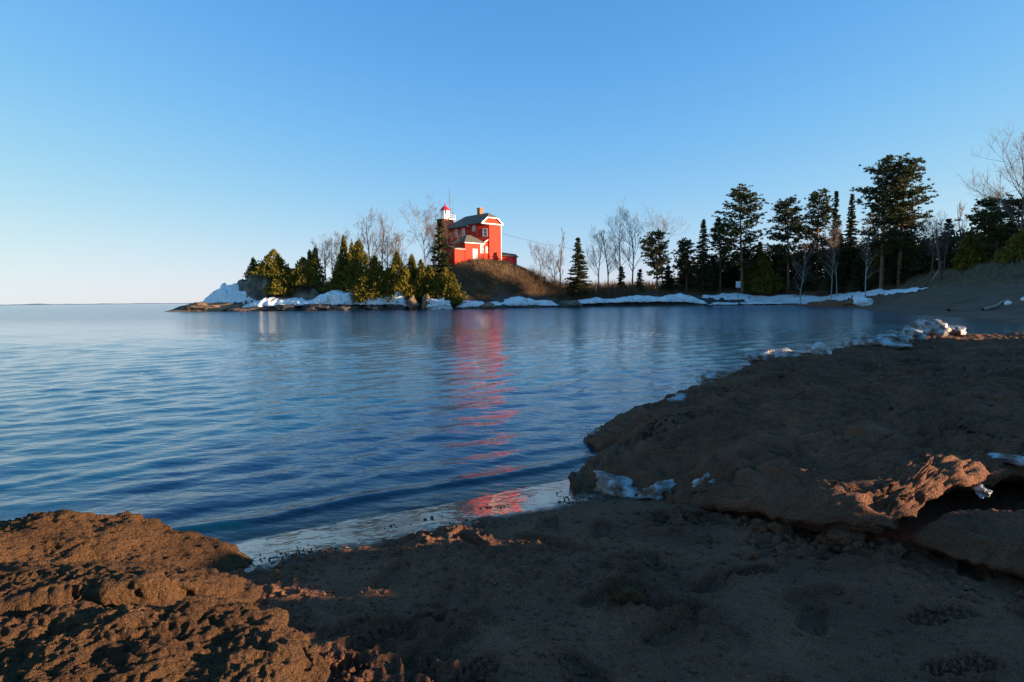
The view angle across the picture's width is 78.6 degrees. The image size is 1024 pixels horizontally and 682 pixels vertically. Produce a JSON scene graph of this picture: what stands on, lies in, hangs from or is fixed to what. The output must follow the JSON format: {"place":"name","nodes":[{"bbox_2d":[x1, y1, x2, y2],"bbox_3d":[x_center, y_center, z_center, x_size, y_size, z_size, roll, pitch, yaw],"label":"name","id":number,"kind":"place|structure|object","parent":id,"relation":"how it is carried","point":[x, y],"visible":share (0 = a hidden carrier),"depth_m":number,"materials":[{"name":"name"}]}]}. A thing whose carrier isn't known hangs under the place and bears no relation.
{"place":"outdoors","nodes":[
{"label":"outdoors","id":0,"kind":"place"},
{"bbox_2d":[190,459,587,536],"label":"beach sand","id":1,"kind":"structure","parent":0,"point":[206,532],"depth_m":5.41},
{"bbox_2d":[0,509,253,571],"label":"sandy ice ridge","id":2,"kind":"structure","parent":1,"relation":"on","point":[72,536],"depth_m":2.96,"materials":[{"name":"sand"}]},
{"bbox_2d":[0,560,262,617],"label":"sandy ice slab","id":3,"kind":"structure","parent":1,"relation":"on","point":[27,587],"depth_m":2.24,"materials":[{"name":"sand"}]},
{"bbox_2d":[568,332,1023,535],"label":"sand covered ice shelf","id":4,"kind":"object","parent":1,"relation":"on","point":[876,440],"visible":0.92,"depth_m":4.28,"materials":[{"name":"sand"}]},
{"bbox_2d":[592,470,639,497],"bbox_3d":[0.743,1.003,4.352,0.344,0.149,0.640,-3,5,-36],"label":"ice chunk","id":5,"kind":"object","parent":4,"relation":"on","point":[607,483],"visible":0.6,"depth_m":4.24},
{"bbox_2d":[695,370,733,382],"bbox_3d":[2.614,0.453,7.416,0.830,0.217,0.412,3,5,40],"label":"ice chunk","id":6,"kind":"object","parent":4,"relation":"on","point":[710,376],"visible":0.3,"depth_m":7.43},
{"bbox_2d":[741,348,799,363],"bbox_3d":[3.502,0.231,8.387,0.847,0.296,0.396,-1,4,0],"label":"ice chunk","id":7,"kind":"object","parent":4,"relation":"on","point":[758,356],"visible":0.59,"depth_m":8.25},
{"bbox_2d":[803,341,831,354],"bbox_3d":[4.527,0.150,9.230,0.324,0.257,1.346,0,4,14],"label":"ice chunk","id":8,"kind":"object","parent":4,"relation":"on","point":[818,347],"visible":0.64,"depth_m":9.06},
{"bbox_2d":[841,335,912,348],"bbox_3d":[6.069,0.061,10.332,0.507,0.310,1.176,-2,4,-28],"label":"ice chunk","id":9,"kind":"object","parent":4,"relation":"on","point":[879,341],"visible":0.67,"depth_m":10.23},
{"bbox_2d":[876,330,913,343],"bbox_3d":[6.702,-0.009,10.931,0.735,0.366,0.415,-2,4,-21],"label":"ice chunk","id":10,"kind":"object","parent":4,"relation":"on","point":[901,337],"visible":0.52,"depth_m":10.85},
{"bbox_2d":[902,327,925,341],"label":"ice chunk","id":11,"kind":"object","parent":4,"relation":"on","point":[917,335],"visible":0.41,"depth_m":11.31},
{"bbox_2d":[903,319,951,335],"bbox_3d":[8.004,-0.117,12.046,0.825,0.636,0.547,1,4,28],"label":"ice chunk","id":12,"kind":"object","parent":4,"relation":"on","point":[936,327],"visible":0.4,"depth_m":11.85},
{"bbox_2d":[971,483,992,498],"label":"ice chunk","id":13,"kind":"object","parent":4,"relation":"on","point":[981,491],"visible":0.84,"depth_m":3.19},
{"bbox_2d":[987,453,1023,465],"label":"ice chunk","id":14,"kind":"object","parent":4,"relation":"on","point":[1017,460],"visible":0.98,"depth_m":3.36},
{"bbox_2d":[0,304,1023,530],"bbox_3d":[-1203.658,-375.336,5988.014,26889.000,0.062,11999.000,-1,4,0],"label":"lake water","id":15,"kind":"structure","parent":0,"point":[183,421],"depth_m":9.92,"materials":[{"name":"blue liquid"}]},
{"bbox_2d":[0,0,1023,304],"label":"sky","id":16,"kind":"structure","parent":0,"point":[151,150],"materials":[{"name":"blue"}]},
{"bbox_2d":[169,260,1023,325],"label":"shore ground","id":17,"kind":"structure","parent":0,"point":[970,300],"depth_m":74.58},
{"bbox_2d":[165,302,243,311],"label":"rock","id":18,"kind":"object","parent":17,"relation":"on","point":[206,306],"visible":0.54,"depth_m":109.03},
{"bbox_2d":[258,304,298,310],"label":"shore rock","id":19,"kind":"object","parent":17,"relation":"on","point":[283,307],"visible":0.59,"depth_m":106.09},
{"bbox_2d":[233,274,328,304],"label":"headland rock","id":20,"kind":"object","parent":17,"relation":"on","point":[251,287],"visible":0.2,"depth_m":111.80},
{"bbox_2d":[203,283,255,303],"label":"snow patch","id":21,"kind":"object","parent":20,"relation":"on","point":[224,292],"visible":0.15,"depth_m":112.04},
{"bbox_2d":[246,248,291,278],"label":"cedar tree","id":22,"kind":"object","parent":20,"relation":"on","point":[273,267],"visible":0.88,"depth_m":112.02,"materials":[{"name":"green plant"}]},
{"bbox_2d":[283,257,321,287],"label":"cedar tree","id":23,"kind":"object","parent":20,"relation":"on","point":[307,276],"visible":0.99,"depth_m":111.00,"materials":[{"name":"green plant"}]},
{"bbox_2d":[260,272,301,294],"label":"cedar tree","id":24,"kind":"object","parent":17,"relation":"on","point":[275,286],"visible":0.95,"depth_m":109.58,"materials":[{"name":"green plant"}]},
{"bbox_2d":[242,290,360,307],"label":"snow bank","id":25,"kind":"structure","parent":17,"relation":"on","point":[335,297],"depth_m":107.16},
{"bbox_2d":[299,303,329,310],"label":"shore rock","id":26,"kind":"object","parent":17,"relation":"on","point":[314,307],"visible":0.62,"depth_m":105.31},
{"bbox_2d":[311,245,326,287],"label":"cedar tree","id":27,"kind":"object","parent":17,"relation":"on","point":[315,260],"visible":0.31,"depth_m":119.83,"materials":[{"name":"green plant"}]},
{"bbox_2d":[315,232,346,273],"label":"bare tree","id":28,"kind":"object","parent":17,"relation":"on","point":[334,245],"visible":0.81,"depth_m":119.29,"materials":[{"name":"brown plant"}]},
{"bbox_2d":[317,261,349,293],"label":"cedar tree","id":29,"kind":"object","parent":17,"relation":"on","point":[335,283],"visible":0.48,"depth_m":111.14,"materials":[{"name":"green plant"}]},
{"bbox_2d":[331,234,349,278],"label":"cedar tree","id":30,"kind":"object","parent":17,"relation":"on","point":[342,255],"visible":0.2,"depth_m":113.76,"materials":[{"name":"green plant"}]},
{"bbox_2d":[338,238,371,292],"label":"cedar tree","id":31,"kind":"object","parent":17,"relation":"on","point":[358,264],"visible":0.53,"depth_m":110.18,"materials":[{"name":"green plant"}]},
{"bbox_2d":[350,269,378,303],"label":"cedar tree","id":32,"kind":"object","parent":17,"relation":"on","point":[357,283],"visible":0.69,"depth_m":107.18,"materials":[{"name":"green plant"}]},
{"bbox_2d":[349,254,387,298],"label":"cedar tree","id":33,"kind":"object","parent":17,"relation":"on","point":[375,267],"visible":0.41,"depth_m":108.36,"materials":[{"name":"green plant"}]},
{"bbox_2d":[352,207,385,258],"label":"bare tree","id":34,"kind":"object","parent":17,"relation":"on","point":[367,242],"visible":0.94,"depth_m":122.42,"materials":[{"name":"grey plant"}]},
{"bbox_2d":[367,267,394,302],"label":"cedar tree","id":35,"kind":"object","parent":17,"relation":"on","point":[384,289],"visible":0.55,"depth_m":106.94,"materials":[{"name":"green plant"}]},
{"bbox_2d":[359,291,406,306],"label":"snow bank","id":36,"kind":"structure","parent":17,"relation":"on","point":[399,299],"depth_m":105.97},
{"bbox_2d":[368,206,402,269],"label":"bare tree","id":37,"kind":"object","parent":17,"relation":"on","point":[383,233],"visible":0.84,"depth_m":123.17,"materials":[{"name":"grey plant"}]},
{"bbox_2d":[375,235,399,266],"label":"bare tree","id":38,"kind":"object","parent":17,"relation":"on","point":[387,250],"visible":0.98,"depth_m":120.25,"materials":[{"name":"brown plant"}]},
{"bbox_2d":[379,251,410,298],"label":"cedar tree","id":39,"kind":"object","parent":17,"relation":"on","point":[394,272],"visible":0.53,"depth_m":107.23,"materials":[{"name":"green plant"}]},
{"bbox_2d":[386,265,418,303],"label":"cedar tree","id":40,"kind":"object","parent":17,"relation":"on","point":[406,272],"visible":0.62,"depth_m":106.39,"materials":[{"name":"green plant"}]},
{"bbox_2d":[395,191,449,267],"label":"birch tree","id":41,"kind":"object","parent":17,"relation":"on","point":[424,229],"visible":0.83,"depth_m":119.01,"materials":[{"name":"grey plant"}]},
{"bbox_2d":[412,259,432,301],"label":"cedar tree","id":42,"kind":"object","parent":17,"relation":"on","point":[420,272],"visible":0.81,"depth_m":107.26,"materials":[{"name":"green plant"}]},
{"bbox_2d":[409,265,444,300],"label":"cedar tree","id":43,"kind":"object","parent":17,"relation":"on","point":[430,273],"visible":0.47,"depth_m":107.31,"materials":[{"name":"green plant"}]},
{"bbox_2d":[426,297,452,309],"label":"ice heap","id":44,"kind":"object","parent":17,"relation":"on","point":[438,304],"visible":0.89,"depth_m":104.43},
{"bbox_2d":[428,219,453,281],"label":"spruce tree","id":45,"kind":"object","parent":17,"relation":"on","point":[438,251],"visible":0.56,"depth_m":110.86,"materials":[{"name":"green plant"}]},
{"bbox_2d":[435,204,455,263],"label":"light tower","id":46,"kind":"structure","parent":17,"relation":"on","point":[446,212],"depth_m":132.75,"materials":[{"name":"red paint"}]},
{"bbox_2d":[426,267,468,298],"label":"cedar tree","id":47,"kind":"object","parent":17,"relation":"on","point":[442,278],"visible":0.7,"depth_m":107.26,"materials":[{"name":"green plant"}]},
{"bbox_2d":[435,210,465,258],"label":"bare tree","id":48,"kind":"object","parent":17,"relation":"on","point":[453,245],"visible":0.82,"depth_m":117.96,"materials":[{"name":"brown plant"}]},
{"bbox_2d":[441,272,465,305],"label":"cedar tree","id":49,"kind":"object","parent":17,"relation":"on","point":[456,292],"visible":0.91,"depth_m":105.75,"materials":[{"name":"green plant"}]},
{"bbox_2d":[446,207,503,264],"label":"lighthouse dwelling","id":50,"kind":"structure","parent":17,"relation":"on","point":[480,233],"depth_m":126.09,"materials":[{"name":"brick"}]},
{"bbox_2d":[463,263,519,295],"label":"foundation brush","id":51,"kind":"object","parent":17,"relation":"on","point":[477,273],"visible":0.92,"depth_m":118.46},
{"bbox_2d":[456,296,558,307],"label":"snow bank","id":52,"kind":"structure","parent":17,"relation":"on","point":[517,301],"depth_m":113.93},
{"bbox_2d":[449,257,591,299],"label":"hill grass","id":53,"kind":"structure","parent":17,"relation":"on","point":[488,266],"depth_m":119.94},
{"bbox_2d":[527,238,553,286],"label":"bare tree","id":54,"kind":"object","parent":17,"relation":"on","point":[538,252],"visible":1,"depth_m":123.26,"materials":[{"name":"grey plant"}]},
{"bbox_2d":[464,264,641,299],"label":"hill brush","id":55,"kind":"object","parent":17,"relation":"on","point":[550,284],"visible":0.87,"depth_m":124.40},
{"bbox_2d":[564,237,593,295],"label":"spruce tree","id":56,"kind":"object","parent":17,"relation":"on","point":[579,265],"visible":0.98,"depth_m":124.85,"materials":[{"name":"green plant"}]},
{"bbox_2d":[585,224,616,284],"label":"bare tree","id":57,"kind":"object","parent":17,"relation":"on","point":[594,257],"visible":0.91,"depth_m":133.58,"materials":[{"name":"grey plant"}]},
{"bbox_2d":[598,230,625,285],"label":"bare tree","id":58,"kind":"object","parent":17,"relation":"on","point":[605,255],"visible":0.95,"depth_m":134.02,"materials":[{"name":"grey plant"}]},
{"bbox_2d":[600,209,634,276],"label":"bare tree","id":59,"kind":"object","parent":17,"relation":"on","point":[619,262],"visible":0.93,"depth_m":132.82,"materials":[{"name":"grey plant"}]},
{"bbox_2d":[616,196,651,288],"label":"bare tree","id":60,"kind":"object","parent":17,"relation":"on","point":[633,251],"visible":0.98,"depth_m":130.90,"materials":[{"name":"grey plant"}]},
{"bbox_2d":[578,293,706,303],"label":"snow bank","id":61,"kind":"structure","parent":17,"relation":"on","point":[679,297],"depth_m":122.56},
{"bbox_2d":[639,229,671,293],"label":"pine tree","id":62,"kind":"object","parent":17,"relation":"on","point":[658,264],"visible":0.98,"depth_m":129.23,"materials":[{"name":"green plant"}]},
{"bbox_2d":[631,207,689,283],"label":"bare tree","id":63,"kind":"object","parent":17,"relation":"on","point":[663,226],"visible":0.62,"depth_m":140.93,"materials":[{"name":"grey plant"}]},
{"bbox_2d":[658,265,681,290],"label":"spruce tree","id":64,"kind":"object","parent":17,"relation":"on","point":[668,282],"visible":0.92,"depth_m":132.98,"materials":[{"name":"green plant"}]},
{"bbox_2d":[669,237,701,289],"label":"pine tree","id":65,"kind":"object","parent":17,"relation":"on","point":[684,257],"visible":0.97,"depth_m":131.53,"materials":[{"name":"green plant"}]},
{"bbox_2d":[688,219,716,293],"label":"spruce tree","id":66,"kind":"object","parent":17,"relation":"on","point":[704,268],"visible":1,"depth_m":129.86,"materials":[{"name":"green plant"}]},
{"bbox_2d":[581,277,854,296],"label":"wood brush","id":67,"kind":"object","parent":17,"relation":"on","point":[684,290],"visible":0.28,"depth_m":129.75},
{"bbox_2d":[705,218,736,291],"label":"pine tree","id":68,"kind":"object","parent":17,"relation":"on","point":[718,265],"visible":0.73,"depth_m":132.62,"materials":[{"name":"green plant"}]},
{"bbox_2d":[710,183,779,293],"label":"pine tree","id":69,"kind":"object","parent":17,"relation":"on","point":[740,197],"visible":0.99,"depth_m":128.05,"materials":[{"name":"green plant"}]},
{"bbox_2d":[709,300,782,304],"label":"snow bank","id":70,"kind":"structure","parent":17,"relation":"on","point":[755,302],"depth_m":124.15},
{"bbox_2d":[736,251,789,294],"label":"cedar tree","id":71,"kind":"object","parent":17,"relation":"on","point":[759,283],"visible":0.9,"depth_m":129.73,"materials":[{"name":"green plant"}]},
{"bbox_2d":[753,194,819,291],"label":"pine tree","id":72,"kind":"object","parent":17,"relation":"on","point":[795,226],"visible":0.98,"depth_m":128.06,"materials":[{"name":"green plant"}]},
{"bbox_2d":[788,239,817,303],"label":"birch tree","id":73,"kind":"object","parent":17,"relation":"on","point":[805,267],"visible":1,"depth_m":117.18,"materials":[{"name":"grey plant"}]},
{"bbox_2d":[793,260,821,291],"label":"spruce tree","id":74,"kind":"object","parent":17,"relation":"on","point":[806,285],"visible":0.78,"depth_m":127.07,"materials":[{"name":"green plant"}]},
{"bbox_2d":[702,287,926,304],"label":"snow field","id":75,"kind":"structure","parent":17,"relation":"on","point":[791,298],"depth_m":122.13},
{"bbox_2d":[796,188,837,280],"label":"pine tree","id":76,"kind":"object","parent":17,"relation":"on","point":[825,211],"visible":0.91,"depth_m":128.34,"materials":[{"name":"green plant"}]},
{"bbox_2d":[818,219,840,295],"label":"birch tree","id":77,"kind":"object","parent":17,"relation":"on","point":[836,262],"visible":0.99,"depth_m":116.26,"materials":[{"name":"grey plant"}]},
{"bbox_2d":[819,221,843,298],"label":"birch tree","id":78,"kind":"object","parent":17,"relation":"on","point":[833,253],"visible":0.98,"depth_m":116.48,"materials":[{"name":"grey plant"}]},
{"bbox_2d":[823,191,841,273],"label":"spruce tree","id":79,"kind":"object","parent":17,"relation":"on","point":[836,216],"visible":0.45,"depth_m":126.53,"materials":[{"name":"green plant"}]},
{"bbox_2d":[823,245,847,292],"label":"spruce tree","id":80,"kind":"object","parent":17,"relation":"on","point":[840,280],"visible":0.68,"depth_m":121.11,"materials":[{"name":"green plant"}]},
{"bbox_2d":[825,234,853,279],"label":"spruce tree","id":81,"kind":"object","parent":17,"relation":"on","point":[842,245],"visible":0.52,"depth_m":124.59,"materials":[{"name":"green plant"}]},
{"bbox_2d":[822,300,874,306],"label":"sandy ice mound","id":82,"kind":"object","parent":17,"relation":"on","point":[847,303],"visible":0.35,"depth_m":92.62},
{"bbox_2d":[844,194,858,277],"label":"spruce tree","id":83,"kind":"object","parent":17,"relation":"on","point":[850,239],"visible":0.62,"depth_m":124.55,"materials":[{"name":"green plant"}]},
{"bbox_2d":[684,223,1023,289],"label":"deep wood thicket","id":84,"kind":"object","parent":17,"relation":"on","point":[735,269],"visible":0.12,"depth_m":128.60,"materials":[{"name":"plant"}]},
{"bbox_2d":[848,246,870,290],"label":"spruce tree","id":85,"kind":"object","parent":17,"relation":"on","point":[857,274],"visible":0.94,"depth_m":115.12,"materials":[{"name":"green plant"}]},
{"bbox_2d":[855,213,884,297],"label":"birch tree","id":86,"kind":"object","parent":17,"relation":"on","point":[864,254],"visible":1,"depth_m":103.03,"materials":[{"name":"grey plant"}]},
{"bbox_2d":[868,247,892,285],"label":"spruce tree","id":87,"kind":"object","parent":17,"relation":"on","point":[885,270],"visible":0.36,"depth_m":111.50,"materials":[{"name":"green plant"}]},
{"bbox_2d":[849,154,930,288],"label":"pine tree","id":88,"kind":"object","parent":17,"relation":"on","point":[882,243],"visible":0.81,"depth_m":105.67,"materials":[{"name":"green plant"}]},
{"bbox_2d":[870,152,939,285],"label":"pine tree","id":89,"kind":"object","parent":17,"relation":"on","point":[903,207],"visible":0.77,"depth_m":104.34,"materials":[{"name":"green plant"}]},
{"bbox_2d":[910,238,937,274],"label":"spruce tree","id":90,"kind":"object","parent":17,"relation":"on","point":[924,262],"visible":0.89,"depth_m":102.12,"materials":[{"name":"green plant"}]},
{"bbox_2d":[907,209,959,276],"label":"bare tree","id":91,"kind":"object","parent":17,"relation":"on","point":[925,234],"visible":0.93,"depth_m":94.73,"materials":[{"name":"grey plant"}]},
{"bbox_2d":[935,230,941,281],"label":"dead trunk","id":92,"kind":"object","parent":17,"relation":"on","point":[939,262],"visible":0.96,"depth_m":89.36,"materials":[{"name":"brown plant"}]},
{"bbox_2d":[920,217,967,272],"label":"bare tree","id":93,"kind":"object","parent":17,"relation":"on","point":[942,234],"visible":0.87,"depth_m":93.45,"materials":[{"name":"grey plant"}]},
{"bbox_2d":[930,218,958,270],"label":"spruce tree","id":94,"kind":"object","parent":17,"relation":"on","point":[948,263],"visible":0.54,"depth_m":99.93,"materials":[{"name":"green plant"}]},
{"bbox_2d":[898,258,1023,288],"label":"dune grass","id":95,"kind":"structure","parent":17,"relation":"on","point":[953,281],"depth_m":75.85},
{"bbox_2d":[950,229,990,270],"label":"cedar tree","id":96,"kind":"object","parent":17,"relation":"on","point":[968,253],"visible":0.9,"depth_m":83.00,"materials":[{"name":"green plant"}]},
{"bbox_2d":[954,192,1023,263],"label":"pine tree","id":97,"kind":"object","parent":17,"relation":"on","point":[989,222],"visible":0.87,"depth_m":78.56,"materials":[{"name":"green plant"}]},
{"bbox_2d":[954,118,1023,229],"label":"bare tree","id":98,"kind":"object","parent":17,"relation":"on","point":[1005,207],"visible":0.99,"depth_m":74.35,"materials":[{"name":"brown plant"}]},
{"bbox_2d":[986,228,1023,264],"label":"cedar tree","id":99,"kind":"object","parent":17,"relation":"on","point":[1014,247],"visible":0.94,"depth_m":69.11,"materials":[{"name":"green plant"}]},
{"bbox_2d":[208,468,1023,681],"bbox_3d":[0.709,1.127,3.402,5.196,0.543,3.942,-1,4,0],"label":"beach sand","id":100,"kind":"structure","parent":0,"point":[356,526],"depth_m":2.57,"materials":[{"name":"sand"}]},
{"bbox_2d":[0,593,330,681],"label":"crumbly sand mound","id":101,"kind":"object","parent":100,"relation":"on","point":[200,637],"visible":1,"depth_m":1.88,"materials":[{"name":"sand"}]},
{"bbox_2d":[225,490,650,581],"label":"shore pebbles","id":102,"kind":"object","parent":100,"relation":"on","point":[431,517],"visible":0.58,"depth_m":3.57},
{"bbox_2d":[606,576,649,605],"bbox_3d":[0.470,1.023,2.533,0.178,0.129,0.138,-1,4,0],"label":"sand clod","id":103,"kind":"object","parent":100,"relation":"on","point":[622,591],"visible":0.86,"depth_m":2.50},
{"bbox_2d":[637,478,675,498],"bbox_3d":[0.988,0.982,4.098,0.451,0.172,0.211,-3,4,-30],"label":"ice chunk","id":104,"kind":"object","parent":100,"relation":"on","point":[657,489],"visible":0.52,"depth_m":4.00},
{"bbox_2d":[750,518,770,532],"bbox_3d":[1.315,0.977,3.289,0.118,0.098,0.102,1,4,29],"label":"sand clod","id":105,"kind":"object","parent":100,"relation":"on","point":[757,525],"visible":0.79,"depth_m":3.26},
{"bbox_2d":[766,521,794,535],"bbox_3d":[1.386,0.966,3.232,0.136,0.103,0.120,-1,4,0],"label":"sand clod","id":106,"kind":"object","parent":100,"relation":"on","point":[781,528],"visible":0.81,"depth_m":3.20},
{"bbox_2d":[814,527,867,549],"bbox_3d":[1.629,0.970,3.085,0.247,0.182,0.204,-1,4,0],"label":"sand clod","id":107,"kind":"object","parent":100,"relation":"on","point":[836,536],"visible":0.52,"depth_m":3.02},
{"bbox_2d":[878,542,906,559],"bbox_3d":[1.792,0.991,2.935,0.111,0.096,0.104,-2,4,-24],"label":"sand clod","id":108,"kind":"object","parent":100,"relation":"on","point":[898,550],"visible":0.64,"depth_m":2.91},
{"bbox_2d":[912,508,1023,577],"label":"sand covered ice slab","id":109,"kind":"structure","parent":100,"relation":"on","point":[984,540],"depth_m":2.76,"materials":[{"name":"sand"}]},
{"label":"wider ground","id":110,"kind":"structure","parent":0,"visible":0},
{"bbox_2d":[564,272,737,290],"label":"distant brush","id":111,"kind":"object","parent":110,"relation":"on","point":[648,284],"visible":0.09,"depth_m":175.82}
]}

